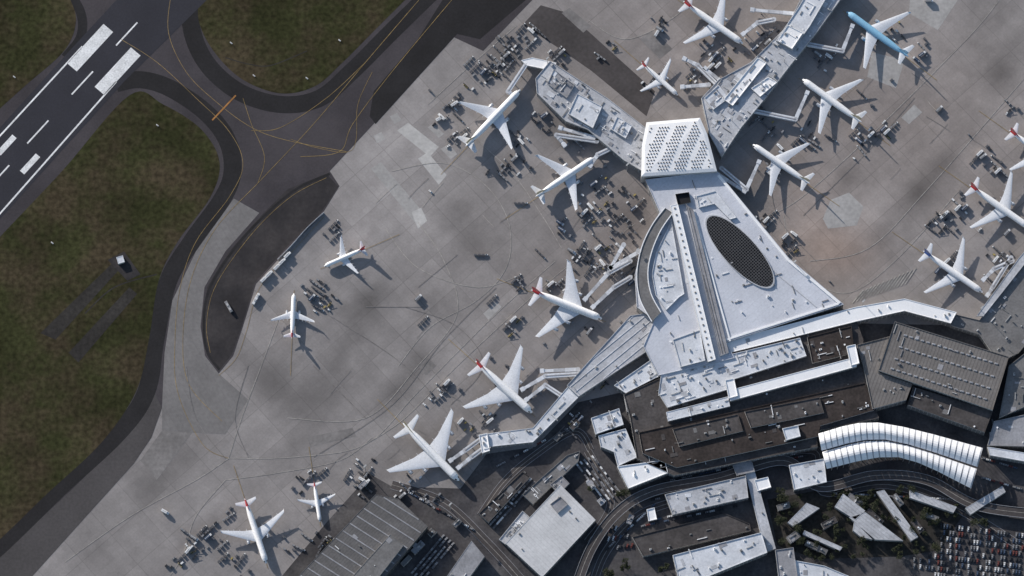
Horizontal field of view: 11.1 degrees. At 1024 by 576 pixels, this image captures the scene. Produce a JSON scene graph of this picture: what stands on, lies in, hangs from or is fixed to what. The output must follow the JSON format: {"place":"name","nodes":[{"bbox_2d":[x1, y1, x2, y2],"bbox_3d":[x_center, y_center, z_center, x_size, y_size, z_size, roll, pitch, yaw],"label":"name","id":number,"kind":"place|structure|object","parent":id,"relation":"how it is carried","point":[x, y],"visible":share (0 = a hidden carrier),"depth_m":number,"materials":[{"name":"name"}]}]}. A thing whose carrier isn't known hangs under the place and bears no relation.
{"place":"outdoors","nodes":[
{"label":"outdoors","id":0,"kind":"place"},
{"bbox_2d":[0,0,75,107],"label":"grass","id":1,"kind":"structure","parent":0,"point":[36,37],"depth_m":5059.90,"materials":[{"name":"plant"}]},
{"bbox_2d":[41,264,117,339],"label":"old paving","id":2,"kind":"structure","parent":0,"point":[56,327],"depth_m":4995.73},
{"bbox_2d":[0,395,161,575],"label":"perimeter pavement","id":3,"kind":"structure","parent":0,"point":[32,550],"depth_m":4948.73,"materials":[{"name":"concrete"}]},
{"bbox_2d":[0,0,205,217],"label":"runway","id":4,"kind":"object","parent":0,"point":[60,107],"visible":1,"depth_m":5047.31,"materials":[{"name":"asphalt"}]},
{"bbox_2d":[0,22,139,213],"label":"runway markings","id":5,"kind":"object","parent":4,"relation":"on","point":[79,58],"visible":1,"depth_m":5051.63,"materials":[{"name":"white paint"}]},
{"bbox_2d":[69,288,136,361],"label":"old paving","id":6,"kind":"structure","parent":0,"point":[85,343],"depth_m":4990.77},
{"bbox_2d":[0,91,219,538],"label":"grass","id":7,"kind":"structure","parent":0,"point":[134,182],"depth_m":5002.15,"materials":[{"name":"plant"}]},
{"bbox_2d":[108,252,139,280],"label":"gravel pad","id":8,"kind":"object","parent":7,"relation":"on","point":[127,270],"visible":1,"depth_m":5004.72,"materials":[{"name":"stone"}]},
{"bbox_2d":[0,0,435,556],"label":"paved shoulder","id":9,"kind":"object","parent":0,"point":[215,73],"visible":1,"depth_m":5032.91},
{"bbox_2d":[0,0,531,510],"bbox_3d":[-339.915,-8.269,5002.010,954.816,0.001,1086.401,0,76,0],"label":"taxiway","id":10,"kind":"structure","parent":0,"point":[286,166],"depth_m":5039.43,"materials":[{"name":"asphalt"}]},
{"bbox_2d":[162,199,258,433],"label":"concrete taxilane","id":11,"kind":"structure","parent":10,"relation":"on","point":[215,392],"depth_m":4982.84,"materials":[{"name":"concrete"}]},
{"bbox_2d":[205,176,337,370],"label":"infield pavement","id":12,"kind":"structure","parent":0,"point":[279,230],"depth_m":5006.92,"materials":[{"name":"asphalt"}]},
{"bbox_2d":[198,0,403,93],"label":"grass","id":13,"kind":"structure","parent":0,"point":[262,32],"depth_m":5060.63,"materials":[{"name":"plant"}]},
{"bbox_2d":[370,0,524,123],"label":"taxiway shoulder","id":14,"kind":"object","parent":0,"point":[478,19],"visible":1,"depth_m":5060.65},
{"bbox_2d":[33,0,1023,575],"bbox_3d":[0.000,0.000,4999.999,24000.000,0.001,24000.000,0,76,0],"label":"apron ground","id":15,"kind":"structure","parent":0,"point":[887,182],"depth_m":5010.79,"materials":[{"name":"concrete"}]},
{"bbox_2d":[220,496,283,563],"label":"wide body airliner","id":16,"kind":"object","parent":15,"relation":"on","point":[256,534],"visible":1,"depth_m":4937.49,"materials":[{"name":"metal"}]},
{"bbox_2d":[271,293,313,337],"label":"narrow body airliner","id":17,"kind":"object","parent":15,"relation":"on","point":[292,315],"visible":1,"depth_m":4988.64,"materials":[{"name":"metal"}]},
{"bbox_2d":[297,481,334,521],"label":"narrow body airliner","id":18,"kind":"object","parent":15,"relation":"on","point":[317,502],"visible":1,"depth_m":4946.44,"materials":[{"name":"metal"}]},
{"bbox_2d":[324,235,367,272],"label":"narrow body airliner","id":19,"kind":"object","parent":15,"relation":"on","point":[343,257],"visible":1,"depth_m":5002.40,"materials":[{"name":"metal"}]},
{"bbox_2d":[299,494,427,575],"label":"maintenance hangar","id":20,"kind":"structure","parent":15,"relation":"on","point":[361,537],"depth_m":4926.79,"materials":[{"name":"grey metal"}]},
{"bbox_2d":[353,534,403,575],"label":"maintenance shed","id":21,"kind":"structure","parent":20,"relation":"on","point":[380,559],"depth_m":4919.69,"materials":[{"name":"metal"}]},
{"bbox_2d":[387,409,458,480],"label":"double deck airliner","id":22,"kind":"object","parent":15,"relation":"on","point":[432,454],"visible":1,"depth_m":4953.77,"materials":[{"name":"metal"}]},
{"bbox_2d":[447,541,484,575],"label":"maintenance shed","id":23,"kind":"structure","parent":15,"relation":"on","point":[470,560],"depth_m":4927.14,"materials":[{"name":"grey metal"}]},
{"bbox_2d":[458,90,520,152],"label":"wide body airliner","id":24,"kind":"object","parent":15,"relation":"on","point":[496,118],"visible":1,"depth_m":5033.56,"materials":[{"name":"metal"}]},
{"bbox_2d":[463,345,531,412],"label":"double deck airliner","id":25,"kind":"object","parent":15,"relation":"on","point":[506,389],"visible":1,"depth_m":4969.10,"materials":[{"name":"metal"}]},
{"bbox_2d":[479,472,529,523],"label":"parking shed","id":26,"kind":"structure","parent":15,"relation":"on","point":[490,511],"depth_m":4945.26,"materials":[{"name":"concrete"}]},
{"bbox_2d":[499,511,529,545],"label":"cargo office","id":27,"kind":"structure","parent":15,"relation":"on","point":[521,519],"depth_m":4938.31,"materials":[{"name":"grey metal"}]},
{"bbox_2d":[487,387,578,448],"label":"pier walkway","id":28,"kind":"structure","parent":15,"relation":"on","point":[566,400],"depth_m":4958.33,"materials":[{"name":"white metal"}]},
{"bbox_2d":[65,0,1022,574],"bbox_3d":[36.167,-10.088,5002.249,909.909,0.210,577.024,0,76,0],"label":"apron markings","id":29,"kind":"object","parent":15,"relation":"on","point":[469,286],"visible":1,"depth_m":5001.88,"materials":[{"name":"yellow paint"}]},
{"bbox_2d":[140,0,956,479],"bbox_3d":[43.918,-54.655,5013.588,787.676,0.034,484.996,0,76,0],"label":"concrete patches","id":30,"kind":"object","parent":15,"relation":"on","point":[844,210],"visible":1,"depth_m":5027.70,"materials":[{"name":"concrete"}]},
{"bbox_2d":[520,372,577,391],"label":"jet bridge","id":31,"kind":"structure","parent":15,"relation":"on","point":[548,376],"depth_m":4971.44,"materials":[{"name":"metal"}]},
{"bbox_2d":[505,485,595,575],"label":"cargo shed","id":32,"kind":"structure","parent":15,"relation":"on","point":[544,539],"depth_m":4932.80,"materials":[{"name":"white metal"}]},
{"bbox_2d":[522,451,579,504],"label":"parking shed","id":33,"kind":"structure","parent":15,"relation":"on","point":[541,487],"depth_m":4950.13,"materials":[{"name":"concrete"}]},
{"bbox_2d":[531,155,592,209],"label":"wide body airliner","id":34,"kind":"object","parent":15,"relation":"on","point":[566,174],"visible":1,"depth_m":5019.34,"materials":[{"name":"metal"}]},
{"bbox_2d":[528,259,601,336],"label":"double deck airliner","id":35,"kind":"object","parent":15,"relation":"on","point":[570,305],"visible":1,"depth_m":4987.66,"materials":[{"name":"metal"}]},
{"bbox_2d":[554,133,598,147],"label":"jet bridge","id":36,"kind":"structure","parent":15,"relation":"on","point":[559,137],"depth_m":5027.97,"materials":[{"name":"metal"}]},
{"bbox_2d":[535,61,644,172],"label":"airport concourse","id":37,"kind":"structure","parent":15,"relation":"on","point":[628,149],"depth_m":5030.53,"materials":[{"name":"concrete"}]},
{"bbox_2d":[547,70,574,97],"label":"concourse plant room","id":38,"kind":"object","parent":37,"relation":"on","point":[560,84],"visible":1,"depth_m":5036.09,"materials":[{"name":"metal"}]},
{"bbox_2d":[568,93,601,128],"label":"concourse plant room","id":39,"kind":"object","parent":37,"relation":"on","point":[584,110],"visible":1,"depth_m":5028.42,"materials":[{"name":"metal"}]},
{"bbox_2d":[611,116,631,138],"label":"concourse plant room","id":40,"kind":"object","parent":37,"relation":"on","point":[621,127],"visible":1,"depth_m":5025.34,"materials":[{"name":"metal"}]},
{"bbox_2d":[591,408,623,436],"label":"airport office","id":41,"kind":"structure","parent":15,"relation":"on","point":[609,421],"depth_m":4957.24,"materials":[{"name":"concrete"}]},
{"bbox_2d":[567,314,653,398],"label":"airport concourse","id":42,"kind":"structure","parent":15,"relation":"on","point":[621,349],"depth_m":4972.89,"materials":[{"name":"grey metal"}]},
{"bbox_2d":[598,428,635,465],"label":"airport office","id":43,"kind":"structure","parent":15,"relation":"on","point":[618,444],"depth_m":4952.69,"materials":[{"name":"concrete"}]},
{"bbox_2d":[234,0,1009,567],"bbox_3d":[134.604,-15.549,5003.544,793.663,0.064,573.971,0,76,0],"label":"stand lead in lines","id":44,"kind":"object","parent":15,"relation":"on","point":[526,290],"visible":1,"depth_m":5011.20,"materials":[{"name":"yellow paint"}]},
{"bbox_2d":[614,361,660,394],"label":"terminal annex","id":45,"kind":"object","parent":15,"relation":"on","point":[644,374],"visible":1,"depth_m":4966.56,"materials":[{"name":"concrete"}]},
{"bbox_2d":[617,461,667,490],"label":"airport office","id":46,"kind":"structure","parent":15,"relation":"on","point":[634,476],"depth_m":4944.37,"materials":[{"name":"concrete"}]},
{"bbox_2d":[636,57,677,94],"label":"narrow body airliner","id":47,"kind":"object","parent":15,"relation":"on","point":[660,80],"visible":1,"depth_m":5044.93,"materials":[{"name":"metal"}]},
{"bbox_2d":[632,513,750,557],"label":"car park deck","id":48,"kind":"object","parent":15,"relation":"on","point":[708,529],"visible":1,"depth_m":4936.14,"materials":[{"name":"concrete"}]},
{"bbox_2d":[665,475,747,516],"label":"airport office","id":49,"kind":"structure","parent":15,"relation":"on","point":[711,495],"depth_m":4940.85,"materials":[{"name":"white concrete"}]},
{"bbox_2d":[678,0,742,43],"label":"wide body airliner","id":50,"kind":"object","parent":15,"relation":"on","point":[715,24],"visible":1,"depth_m":5056.19,"materials":[{"name":"metal"}]},
{"bbox_2d":[672,532,766,575],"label":"airport office","id":51,"kind":"structure","parent":15,"relation":"on","point":[717,559],"depth_m":4924.95,"materials":[{"name":"white concrete"}]},
{"bbox_2d":[634,172,843,376],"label":"airport terminal","id":52,"kind":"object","parent":15,"relation":"on","point":[747,306],"visible":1,"depth_m":4982.61,"materials":[{"name":"white metal"}]},
{"bbox_2d":[637,208,671,320],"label":"terminal crescent roof","id":53,"kind":"structure","parent":52,"relation":"on","point":[650,307],"depth_m":4984.99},
{"bbox_2d":[652,222,683,309],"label":"terminal lounge roof","id":54,"kind":"structure","parent":52,"relation":"on","point":[667,282],"depth_m":4985.08,"materials":[{"name":"metal"}]},
{"bbox_2d":[673,330,704,367],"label":"terminal lower block","id":55,"kind":"structure","parent":52,"relation":"on","point":[689,350],"depth_m":4966.17,"materials":[{"name":"metal"}]},
{"bbox_2d":[670,204,715,362],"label":"terminal spine roof","id":56,"kind":"structure","parent":52,"relation":"on","point":[696,303],"depth_m":4979.62,"materials":[{"name":"metal"}]},
{"bbox_2d":[666,397,729,421],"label":"terminal roof strip","id":57,"kind":"object","parent":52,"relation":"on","point":[700,408],"visible":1,"depth_m":4954.38,"materials":[{"name":"white metal"}]},
{"bbox_2d":[686,204,728,355],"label":"terminal spine gallery","id":58,"kind":"object","parent":52,"relation":"on","point":[718,328],"visible":1,"depth_m":4981.05,"materials":[{"name":"metal"}]},
{"bbox_2d":[696,191,736,219],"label":"terminal upper roof","id":59,"kind":"structure","parent":52,"relation":"on","point":[709,199],"depth_m":5002.00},
{"bbox_2d":[658,338,805,407],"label":"terminal roof block","id":60,"kind":"structure","parent":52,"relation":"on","point":[676,388],"depth_m":4963.86,"materials":[{"name":"metal"}]},
{"bbox_2d":[705,215,774,288],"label":"oval skylight","id":61,"kind":"object","parent":52,"relation":"on","point":[737,247],"visible":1,"depth_m":4990.76},
{"bbox_2d":[694,175,840,340],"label":"terminal roof edge","id":62,"kind":"object","parent":52,"relation":"on","point":[729,338],"visible":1,"depth_m":4984.74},
{"bbox_2d":[729,359,856,401],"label":"terminal roof strip","id":63,"kind":"object","parent":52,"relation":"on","point":[751,390],"visible":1,"depth_m":4959.48,"materials":[{"name":"white metal"}]},
{"bbox_2d":[807,326,852,363],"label":"terminal roof block","id":64,"kind":"structure","parent":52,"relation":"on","point":[829,345],"depth_m":4971.45,"materials":[{"name":"metal"}]},
{"bbox_2d":[719,159,761,191],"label":"jet bridge","id":65,"kind":"structure","parent":15,"relation":"on","point":[728,174],"depth_m":5018.97,"materials":[{"name":"metal"}]},
{"bbox_2d":[732,461,754,475],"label":"airport office","id":66,"kind":"structure","parent":15,"relation":"on","point":[742,468],"depth_m":4948.13,"materials":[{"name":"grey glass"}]},
{"bbox_2d":[623,322,878,477],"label":"airport terminal hall","id":67,"kind":"structure","parent":15,"relation":"on","point":[647,408],"depth_m":4960.44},
{"bbox_2d":[639,383,873,467],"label":"terminal roof block","id":68,"kind":"structure","parent":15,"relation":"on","point":[662,445],"depth_m":4951.16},
{"bbox_2d":[673,414,742,446],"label":"terminal roof block","id":69,"kind":"structure","parent":68,"relation":"on","point":[698,432],"depth_m":4950.63,"materials":[{"name":"concrete"}]},
{"bbox_2d":[744,397,823,427],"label":"terminal roof block","id":70,"kind":"structure","parent":68,"relation":"on","point":[782,413],"depth_m":4954.52,"materials":[{"name":"concrete"}]},
{"bbox_2d":[745,463,775,552],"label":"covered walkway","id":71,"kind":"structure","parent":15,"relation":"on","point":[760,513],"depth_m":4939.57,"materials":[{"name":"white metal"}]},
{"bbox_2d":[701,0,841,159],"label":"airport concourse","id":72,"kind":"structure","parent":15,"relation":"on","point":[724,129],"depth_m":5036.64,"materials":[{"name":"concrete"}]},
{"bbox_2d":[704,85,727,109],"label":"concourse plant room","id":73,"kind":"object","parent":72,"relation":"on","point":[715,97],"visible":1,"depth_m":5032.06,"materials":[{"name":"metal"}]},
{"bbox_2d":[724,58,766,105],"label":"concourse plant room","id":74,"kind":"object","parent":72,"relation":"on","point":[740,87],"visible":1,"depth_m":5035.28,"materials":[{"name":"metal"}]},
{"bbox_2d":[751,77,776,96],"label":"concourse plant room","id":75,"kind":"object","parent":72,"relation":"on","point":[766,84],"visible":1,"depth_m":5034.49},
{"bbox_2d":[776,0,824,50],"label":"concourse plant room","id":76,"kind":"object","parent":72,"relation":"on","point":[803,16],"visible":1,"depth_m":5050.17,"materials":[{"name":"metal"}]},
{"bbox_2d":[777,25,802,48],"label":"concourse plant room","id":77,"kind":"object","parent":76,"relation":"on","point":[786,39],"visible":1,"depth_m":5043.53,"materials":[{"name":"metal"}]},
{"bbox_2d":[754,90,809,121],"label":"jet bridge","id":78,"kind":"structure","parent":15,"relation":"on","point":[777,115],"depth_m":5033.85,"materials":[{"name":"metal"}]},
{"bbox_2d":[752,143,814,195],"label":"wide body airliner","id":79,"kind":"object","parent":15,"relation":"on","point":[779,161],"visible":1,"depth_m":5022.79,"materials":[{"name":"metal"}]},
{"bbox_2d":[775,547,797,575],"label":"airport office","id":80,"kind":"structure","parent":15,"relation":"on","point":[785,562],"depth_m":4926.40,"materials":[{"name":"grey"}]},
{"bbox_2d":[787,503,818,526],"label":"angled canopy","id":81,"kind":"object","parent":15,"relation":"on","point":[805,511],"visible":1,"depth_m":4940.43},
{"bbox_2d":[788,459,826,491],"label":"airport office","id":82,"kind":"structure","parent":15,"relation":"on","point":[805,475],"depth_m":4946.97,"materials":[{"name":"concrete"}]},
{"bbox_2d":[795,560,847,575],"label":"airport office","id":83,"kind":"structure","parent":15,"relation":"on","point":[807,569],"depth_m":4925.57,"materials":[{"name":"concrete"}]},
{"bbox_2d":[807,23,854,53],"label":"jet bridge","id":84,"kind":"structure","parent":15,"relation":"on","point":[828,48],"depth_m":5050.25,"materials":[{"name":"metal"}]},
{"bbox_2d":[802,79,866,133],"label":"wide body airliner","id":85,"kind":"object","parent":15,"relation":"on","point":[830,98],"visible":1,"depth_m":5037.62,"materials":[{"name":"metal"}]},
{"bbox_2d":[727,298,956,352],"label":"airport concourse","id":86,"kind":"structure","parent":15,"relation":"on","point":[889,309],"depth_m":4978.00,"materials":[{"name":"white metal"}]},
{"bbox_2d":[834,494,864,519],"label":"angled canopy","id":87,"kind":"object","parent":15,"relation":"on","point":[846,506],"visible":1,"depth_m":4941.59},
{"bbox_2d":[849,512,902,541],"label":"angled canopy","id":88,"kind":"object","parent":15,"relation":"on","point":[872,528],"visible":1,"depth_m":4936.91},
{"bbox_2d":[846,11,913,68],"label":"wide body airliner","id":89,"kind":"object","parent":15,"relation":"on","point":[874,32],"visible":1,"depth_m":5053.30,"materials":[{"name":"metal"}]},
{"bbox_2d":[857,336,911,410],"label":"terminal ribbed hall","id":90,"kind":"structure","parent":15,"relation":"on","point":[885,391],"depth_m":4962.50,"materials":[{"name":"metal"}]},
{"bbox_2d":[876,490,917,541],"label":"angled canopy","id":91,"kind":"object","parent":15,"relation":"on","point":[892,508],"visible":1,"depth_m":4940.20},
{"bbox_2d":[822,441,976,490],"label":"vaulted canopy","id":92,"kind":"object","parent":15,"relation":"on","point":[963,474],"visible":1,"depth_m":4943.43,"materials":[{"name":"metal"}]},
{"bbox_2d":[818,422,982,467],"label":"vaulted canopy","id":93,"kind":"object","parent":15,"relation":"on","point":[965,453],"visible":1,"depth_m":4946.53,"materials":[{"name":"metal"}]},
{"bbox_2d":[909,490,955,513],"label":"angled canopy","id":94,"kind":"object","parent":15,"relation":"on","point":[930,501],"visible":1,"depth_m":4943.21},
{"bbox_2d":[878,322,1008,410],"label":"terminal ribbed hall","id":95,"kind":"structure","parent":15,"relation":"on","point":[893,350],"depth_m":4963.17,"materials":[{"name":"grey metal"}]},
{"bbox_2d":[891,334,997,399],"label":"hall rooflights","id":96,"kind":"object","parent":95,"relation":"on","point":[947,362],"visible":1,"depth_m":4961.74,"materials":[{"name":"glass"}]},
{"bbox_2d":[907,387,992,435],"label":"terminal ribbed hall","id":97,"kind":"structure","parent":15,"relation":"on","point":[973,418],"depth_m":4958.01,"materials":[{"name":"metal"}]},
{"bbox_2d":[918,236,982,292],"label":"wide body airliner","id":98,"kind":"object","parent":15,"relation":"on","point":[954,274],"visible":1,"depth_m":4997.01,"materials":[{"name":"metal"}]},
{"bbox_2d":[965,486,1005,515],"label":"angled canopy","id":99,"kind":"object","parent":15,"relation":"on","point":[971,509],"visible":1,"depth_m":4943.29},
{"bbox_2d":[950,266,1023,359],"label":"airport concourse","id":100,"kind":"structure","parent":15,"relation":"on","point":[998,327],"depth_m":4981.25,"materials":[{"name":"grey metal"}]},
{"bbox_2d":[976,253,1023,316],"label":"pier walkway","id":101,"kind":"structure","parent":100,"relation":"on","point":[1018,265],"depth_m":4987.70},
{"bbox_2d":[964,170,1023,227],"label":"wide body airliner","id":102,"kind":"object","parent":15,"relation":"on","point":[1002,208],"visible":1,"depth_m":5012.31,"materials":[{"name":"metal"}]},
{"bbox_2d":[986,447,1023,463],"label":"covered walkway","id":103,"kind":"structure","parent":15,"relation":"on","point":[1006,455],"depth_m":4949.40,"materials":[{"name":"white metal"}]},
{"bbox_2d":[987,415,1023,448],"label":"airport office","id":104,"kind":"structure","parent":15,"relation":"on","point":[1007,433],"depth_m":4955.48,"materials":[{"name":"concrete"}]},
{"bbox_2d":[998,354,1023,419],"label":"airport office","id":105,"kind":"structure","parent":15,"relation":"on","point":[1012,402],"depth_m":4963.69,"materials":[{"name":"grey concrete"}]},
{"bbox_2d":[524,5,654,115],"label":"service road","id":106,"kind":"structure","parent":0,"point":[557,28],"depth_m":5056.10,"materials":[{"name":"asphalt"}]},
{"bbox_2d":[582,259,632,301],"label":"jet bridge","id":107,"kind":"structure","parent":0,"point":[609,273],"depth_m":4995.65,"materials":[{"name":"metal"}]},
{"bbox_2d":[282,323,1023,575],"bbox_3d":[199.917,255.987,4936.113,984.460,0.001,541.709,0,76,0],"label":"landside road","id":108,"kind":"structure","parent":0,"point":[469,497],"depth_m":4948.98,"materials":[{"name":"asphalt"}]},
{"bbox_2d":[641,118,716,182],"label":"concourse hub building","id":109,"kind":"structure","parent":0,"point":[670,148],"depth_m":5008.51,"materials":[{"name":"metal"}]},
{"bbox_2d":[391,428,1023,575],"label":"access road","id":110,"kind":"structure","parent":0,"point":[854,483],"depth_m":4948.02,"materials":[{"name":"asphalt"}]},
{"bbox_2d":[768,489,961,558],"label":"garden ground","id":111,"kind":"structure","parent":0,"point":[908,509],"depth_m":4943.78,"materials":[{"name":"soil"}]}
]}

